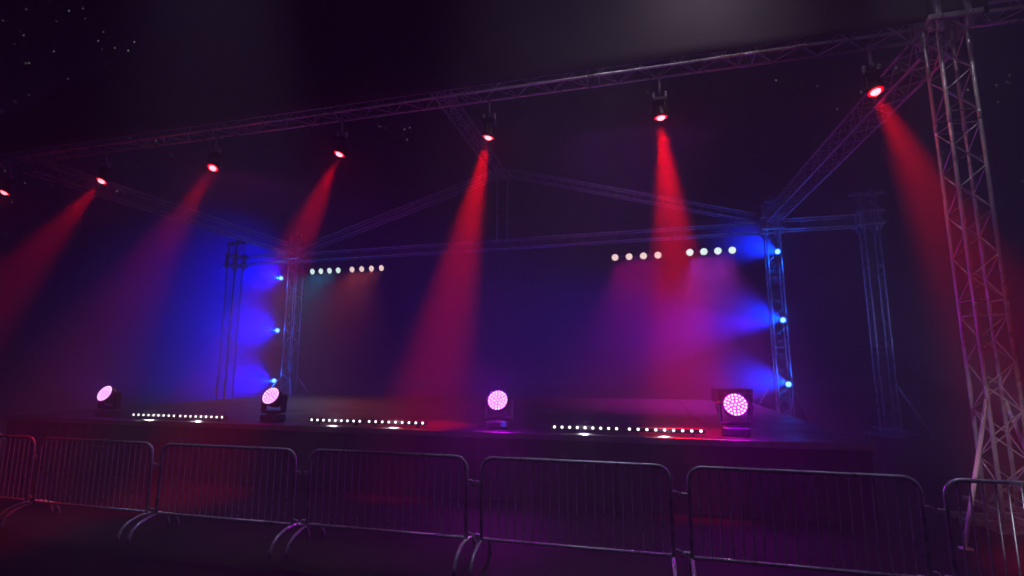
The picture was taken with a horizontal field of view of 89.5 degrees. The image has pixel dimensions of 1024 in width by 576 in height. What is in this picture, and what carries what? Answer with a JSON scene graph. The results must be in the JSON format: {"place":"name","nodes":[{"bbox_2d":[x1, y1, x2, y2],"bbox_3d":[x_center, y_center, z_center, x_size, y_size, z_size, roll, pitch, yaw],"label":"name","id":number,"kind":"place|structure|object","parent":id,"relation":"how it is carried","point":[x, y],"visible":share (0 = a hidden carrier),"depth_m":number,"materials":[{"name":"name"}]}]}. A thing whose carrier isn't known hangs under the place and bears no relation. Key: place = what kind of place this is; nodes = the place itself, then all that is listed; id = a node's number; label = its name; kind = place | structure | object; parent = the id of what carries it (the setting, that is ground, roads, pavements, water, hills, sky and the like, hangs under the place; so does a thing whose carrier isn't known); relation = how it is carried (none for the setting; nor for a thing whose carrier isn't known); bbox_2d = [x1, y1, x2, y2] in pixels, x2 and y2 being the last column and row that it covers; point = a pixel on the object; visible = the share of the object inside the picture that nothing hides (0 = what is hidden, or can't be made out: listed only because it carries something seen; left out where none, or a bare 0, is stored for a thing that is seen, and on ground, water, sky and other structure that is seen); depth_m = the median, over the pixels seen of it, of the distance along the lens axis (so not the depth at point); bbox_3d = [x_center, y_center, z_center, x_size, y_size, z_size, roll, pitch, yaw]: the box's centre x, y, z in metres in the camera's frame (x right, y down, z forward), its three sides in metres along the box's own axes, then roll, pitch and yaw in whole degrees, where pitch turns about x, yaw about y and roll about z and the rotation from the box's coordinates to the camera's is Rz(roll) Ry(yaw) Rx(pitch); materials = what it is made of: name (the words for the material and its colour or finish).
{"place":"outdoors","nodes":[
{"label":"outdoors","id":0,"kind":"place"},
{"bbox_2d":[0,109,4,441],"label":"truss tower","id":1,"kind":"structure","parent":0,"point":[2,112],"depth_m":12.78,"materials":[{"name":"metal"}]},
{"bbox_2d":[208,240,247,400],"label":"truss tower","id":2,"kind":"structure","parent":0,"point":[234,266],"depth_m":21.72,"materials":[{"name":"metal"}]},
{"bbox_2d":[238,252,292,266],"bbox_3d":[-10.363,-1.202,21.726,2.468,0.446,0.399,-2,-9,14],"label":"crossbar truss","id":3,"kind":"object","parent":2,"relation":"attached to","point":[265,255],"visible":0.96,"depth_m":21.71,"materials":[{"name":"metal"}]},
{"bbox_2d":[272,231,309,394],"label":"truss tower","id":4,"kind":"structure","parent":0,"point":[296,257],"depth_m":20.98,"materials":[{"name":"metal"}]},
{"bbox_2d":[22,156,295,254],"bbox_3d":[-10.398,-2.284,16.873,0.419,0.536,9.136,-3,-9,17],"label":"roof truss","id":5,"kind":"object","parent":4,"relation":"attached to","point":[124,191],"visible":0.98,"depth_m":15.46,"materials":[{"name":"metal"}]},
{"bbox_2d":[274,328,281,332],"bbox_3d":[-9.402,1.714,20.780,0.302,0.231,0.341,-2,-9,14],"label":"par light","id":6,"kind":"object","parent":4,"relation":"attached to","point":[277,330],"visible":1,"depth_m":20.68,"materials":[{"name":"blue"}]},
{"bbox_2d":[300,221,764,262],"bbox_3d":[-0.235,-1.606,19.123,17.551,0.436,0.379,-2,-9,14],"label":"roof truss","id":7,"kind":"object","parent":4,"relation":"attached to","point":[535,246],"visible":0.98,"depth_m":18.73,"materials":[{"name":"metal"}]},
{"bbox_2d":[310,259,342,274],"bbox_3d":[-7.482,-0.877,20.826,1.460,0.665,0.193,-2,-9,14],"label":"blinder bar","id":8,"kind":"object","parent":7,"relation":"hanging from","point":[328,270],"visible":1,"depth_m":20.75,"materials":[{"name":"metal"}]},
{"bbox_2d":[349,256,385,272],"bbox_3d":[-5.692,-0.948,20.365,1.560,0.665,0.193,-2,-9,14],"label":"blinder bar","id":9,"kind":"object","parent":7,"relation":"hanging from","point":[371,268],"visible":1,"depth_m":20.30,"materials":[{"name":"metal"}]},
{"bbox_2d":[301,171,495,253],"bbox_3d":[-4.653,-2.920,20.487,8.309,2.730,0.319,-2,-9,14],"label":"roof truss","id":10,"kind":"object","parent":7,"relation":"on","point":[410,209],"visible":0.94,"depth_m":20.42,"materials":[{"name":"metal"}]},
{"bbox_2d":[494,169,509,238],"bbox_3d":[-0.366,-3.093,19.385,0.560,2.700,0.300,-2,-9,14],"label":"king post","id":11,"kind":"object","parent":7,"relation":"on","point":[507,172],"visible":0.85,"depth_m":19.39,"materials":[{"name":"metal"}]},
{"bbox_2d":[430,90,505,180],"bbox_3d":[-1.680,-5.179,15.075,0.399,0.995,9.149,-2,-9,16],"label":"ridge truss","id":12,"kind":"object","parent":11,"relation":"on","point":[466,134],"visible":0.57,"depth_m":16.49,"materials":[{"name":"metal"}]},
{"bbox_2d":[508,168,756,223],"bbox_3d":[3.979,-3.309,18.275,8.426,2.671,0.319,-2,-9,14],"label":"roof truss","id":13,"kind":"object","parent":7,"relation":"on","point":[710,206],"visible":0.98,"depth_m":18.14,"materials":[{"name":"metal"}]},
{"bbox_2d":[611,239,661,260],"bbox_3d":[4.272,-1.310,17.799,1.710,0.725,0.193,-2,-9,14],"label":"blinder bar","id":14,"kind":"object","parent":7,"relation":"hanging from","point":[642,255],"visible":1,"depth_m":17.73,"materials":[{"name":"metal"}]},
{"bbox_2d":[685,235,735,255],"bbox_3d":[6.599,-1.421,17.204,1.600,0.685,0.193,-2,-9,14],"label":"blinder bar","id":15,"kind":"object","parent":7,"relation":"hanging from","point":[716,250],"visible":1,"depth_m":17.14,"materials":[{"name":"metal"}]},
{"bbox_2d":[0,379,1023,575],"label":"ground","id":16,"kind":"structure","parent":0,"point":[38,540],"depth_m":6.94,"materials":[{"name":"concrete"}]},
{"bbox_2d":[0,434,52,516],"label":"crowd barrier","id":17,"kind":"object","parent":16,"relation":"on","point":[33,455],"visible":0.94,"depth_m":7.20,"materials":[{"name":"metal"}]},
{"bbox_2d":[0,437,169,540],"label":"crowd barrier","id":18,"kind":"object","parent":16,"relation":"on","point":[57,504],"visible":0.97,"depth_m":6.81,"materials":[{"name":"metal"}]},
{"bbox_2d":[126,443,309,557],"bbox_3d":[-3.499,2.480,6.280,2.116,1.101,0.718,-2,-9,14],"label":"crowd barrier","id":19,"kind":"object","parent":16,"relation":"on","point":[290,525],"visible":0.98,"depth_m":6.27,"materials":[{"name":"metal"}]},
{"bbox_2d":[284,449,476,574],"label":"crowd barrier","id":20,"kind":"object","parent":16,"relation":"on","point":[321,526],"visible":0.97,"depth_m":5.80,"materials":[{"name":"metal"}]},
{"bbox_2d":[2,394,879,526],"bbox_3d":[-1.683,3.557,13.162,15.770,1.050,9.422,-2,-9,14],"label":"stage","id":21,"kind":"object","parent":16,"relation":"on","point":[456,425],"visible":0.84,"depth_m":8.52,"materials":[{"name":"metal"}]},
{"bbox_2d":[94,385,121,416],"bbox_3d":[-8.283,2.319,10.630,0.503,0.631,0.381,-2,-9,14],"label":"wash light","id":22,"kind":"object","parent":21,"relation":"on","point":[109,394],"visible":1,"depth_m":10.53,"materials":[{"name":"grey"}]},
{"bbox_2d":[131,412,177,419],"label":"led bar","id":23,"kind":"object","parent":21,"relation":"on","point":[162,415],"visible":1,"depth_m":10.02,"materials":[{"name":"white glass"}]},
{"bbox_2d":[178,414,227,420],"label":"led bar","id":24,"kind":"object","parent":21,"relation":"on","point":[199,416],"visible":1,"depth_m":9.71,"materials":[{"name":"white glass"}]},
{"bbox_2d":[260,387,287,421],"bbox_3d":[-4.442,2.167,9.640,0.506,0.632,0.387,-2,-9,14],"label":"wash light","id":25,"kind":"object","parent":21,"relation":"on","point":[273,397],"visible":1,"depth_m":9.54,"materials":[{"name":"grey"}]},
{"bbox_2d":[309,417,364,425],"bbox_3d":[-3.070,2.337,9.041,1.064,0.115,0.094,-2,-9,14],"label":"led bar","id":26,"kind":"object","parent":21,"relation":"on","point":[337,420],"visible":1,"depth_m":9.01,"materials":[{"name":"white glass"}]},
{"bbox_2d":[366,419,427,427],"bbox_3d":[-1.957,2.293,8.755,1.104,0.115,0.094,-2,-9,14],"label":"led bar","id":27,"kind":"object","parent":21,"relation":"on","point":[375,422],"visible":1,"depth_m":8.72,"materials":[{"name":"white glass"}]},
{"bbox_2d":[484,390,514,429],"bbox_3d":[-0.211,2.003,8.556,0.508,0.628,0.374,-2,-9,14],"label":"wash light","id":28,"kind":"object","parent":21,"relation":"on","point":[497,401],"visible":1,"depth_m":8.45,"materials":[{"name":"grey"}]},
{"bbox_2d":[551,424,620,433],"bbox_3d":[1.130,2.172,7.961,1.064,0.115,0.094,-2,-9,14],"label":"led bar","id":29,"kind":"object","parent":21,"relation":"on","point":[561,428],"visible":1,"depth_m":7.93,"materials":[{"name":"white glass"}]},
{"bbox_2d":[626,426,704,436],"bbox_3d":[2.265,2.127,7.669,1.129,0.115,0.094,-2,-9,14],"label":"led bar","id":30,"kind":"object","parent":21,"relation":"on","point":[692,431],"visible":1,"depth_m":7.63,"materials":[{"name":"white glass"}]},
{"bbox_2d":[711,388,753,403],"bbox_3d":[5.907,2.918,13.886,0.930,0.430,0.533,-1,-9,7],"label":"road case","id":31,"kind":"object","parent":21,"relation":"on","point":[718,394],"visible":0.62,"depth_m":13.67,"materials":[{"name":"laminate"}]},
{"bbox_2d":[716,393,752,436],"bbox_3d":[3.297,1.867,7.656,0.505,0.625,0.363,-2,-9,14],"label":"wash light","id":32,"kind":"object","parent":21,"relation":"on","point":[735,405],"visible":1,"depth_m":7.55,"materials":[{"name":"grey"}]},
{"bbox_2d":[469,456,682,575],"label":"crowd barrier","id":33,"kind":"object","parent":16,"relation":"on","point":[480,483],"visible":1,"depth_m":5.27,"materials":[{"name":"metal"}]},
{"bbox_2d":[681,465,940,575],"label":"crowd barrier","id":34,"kind":"object","parent":16,"relation":"on","point":[692,557],"visible":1,"depth_m":4.75,"materials":[{"name":"metal"}]},
{"bbox_2d":[937,478,1023,575],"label":"crowd barrier","id":35,"kind":"object","parent":16,"relation":"on","point":[945,510],"visible":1,"depth_m":4.41,"materials":[{"name":"metal"}]},
{"bbox_2d":[0,0,1023,385],"label":"sky","id":36,"kind":"structure","parent":0,"point":[94,289],"materials":[{"name":"black"}]},
{"bbox_2d":[757,195,810,422],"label":"truss tower","id":37,"kind":"structure","parent":0,"point":[781,228],"depth_m":16.50,"materials":[{"name":"metal"}]},
{"bbox_2d":[773,248,782,254],"bbox_3d":[8.496,-1.143,16.524,0.304,0.235,0.346,-2,-9,14],"label":"par light","id":38,"kind":"object","parent":37,"relation":"attached to","point":[777,251],"visible":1,"depth_m":16.42,"materials":[{"name":"blue"}]},
{"bbox_2d":[778,316,788,323],"bbox_3d":[8.526,1.015,16.210,0.282,0.231,0.338,-6,-11,36],"label":"par light","id":39,"kind":"object","parent":37,"relation":"attached to","point":[782,319],"visible":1,"depth_m":16.09,"materials":[{"name":"blue"}]},
{"bbox_2d":[784,380,793,387],"bbox_3d":[8.537,2.960,15.911,0.282,0.231,0.336,-6,-11,36],"label":"par light","id":40,"kind":"object","parent":37,"relation":"attached to","point":[788,384],"visible":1,"depth_m":15.79,"materials":[{"name":"blue"}]},
{"bbox_2d":[783,214,858,232],"bbox_3d":[9.825,-2.071,16.547,2.220,0.396,0.399,-2,-9,14],"label":"crossbar truss","id":41,"kind":"object","parent":37,"relation":"attached to","point":[818,217],"visible":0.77,"depth_m":16.51,"materials":[{"name":"metal"}]},
{"bbox_2d":[848,188,935,438],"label":"truss tower","id":42,"kind":"structure","parent":0,"point":[873,216],"depth_m":15.73,"materials":[{"name":"metal"}]},
{"bbox_2d":[908,0,1023,550],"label":"truss tower","id":43,"kind":"structure","parent":0,"point":[953,30],"depth_m":7.09,"materials":[{"name":"metal"}]},
{"bbox_2d":[0,22,928,167],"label":"roof truss","id":44,"kind":"object","parent":43,"relation":"attached to","point":[851,39],"visible":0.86,"depth_m":9.46,"materials":[{"name":"metal"}]},
{"bbox_2d":[0,161,14,195],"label":"moving head","id":45,"kind":"object","parent":44,"relation":"hanging from","point":[6,189],"visible":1,"depth_m":12.27},
{"bbox_2d":[96,148,111,184],"bbox_3d":[-9.134,-2.746,11.591,0.323,0.844,0.241,-2,-9,14],"label":"moving head","id":46,"kind":"object","parent":44,"relation":"hanging from","point":[103,177],"visible":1,"depth_m":11.53},
{"bbox_2d":[206,132,222,171],"bbox_3d":[-6.231,-2.859,10.845,0.323,0.846,0.244,-2,-9,14],"label":"moving head","id":47,"kind":"object","parent":44,"relation":"hanging from","point":[213,164],"visible":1,"depth_m":10.79},
{"bbox_2d":[334,115,348,156],"bbox_3d":[-3.334,-2.972,10.113,0.252,0.844,0.286,-2,-9,14],"label":"moving head","id":48,"kind":"object","parent":44,"relation":"hanging from","point":[340,149],"visible":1,"depth_m":10.03},
{"bbox_2d":[482,95,496,139],"bbox_3d":[-0.414,-3.087,9.362,0.245,0.846,0.323,-2,-9,14],"label":"moving head","id":49,"kind":"object","parent":44,"relation":"hanging from","point":[489,129],"visible":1,"depth_m":9.28},
{"bbox_2d":[0,0,988,153],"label":"gable banner","id":50,"kind":"object","parent":44,"relation":"attached to","point":[232,60],"visible":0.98,"depth_m":9.90,"materials":[{"name":"black fabric"}]},
{"bbox_2d":[652,72,668,120],"bbox_3d":[2.463,-3.200,8.622,0.268,0.846,0.272,-2,-9,14],"label":"moving head","id":51,"kind":"object","parent":44,"relation":"hanging from","point":[660,111],"visible":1,"depth_m":8.54},
{"bbox_2d":[861,43,884,96],"bbox_3d":[5.460,-3.320,7.838,0.316,0.845,0.229,-2,-9,14],"label":"moving head","id":52,"kind":"object","parent":44,"relation":"hanging from","point":[873,86],"visible":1,"depth_m":7.78},
{"bbox_2d":[766,32,951,221],"bbox_3d":[7.453,-3.036,12.291,0.459,0.476,9.126,-2,-9,13],"label":"roof truss","id":53,"kind":"object","parent":43,"relation":"attached to","point":[912,68],"visible":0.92,"depth_m":10.52,"materials":[{"name":"metal"}]},
{"bbox_2d":[960,0,1023,28],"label":"crossbar truss","id":54,"kind":"object","parent":43,"relation":"attached to","point":[1003,9],"visible":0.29,"depth_m":7.60,"materials":[{"name":"metal"}]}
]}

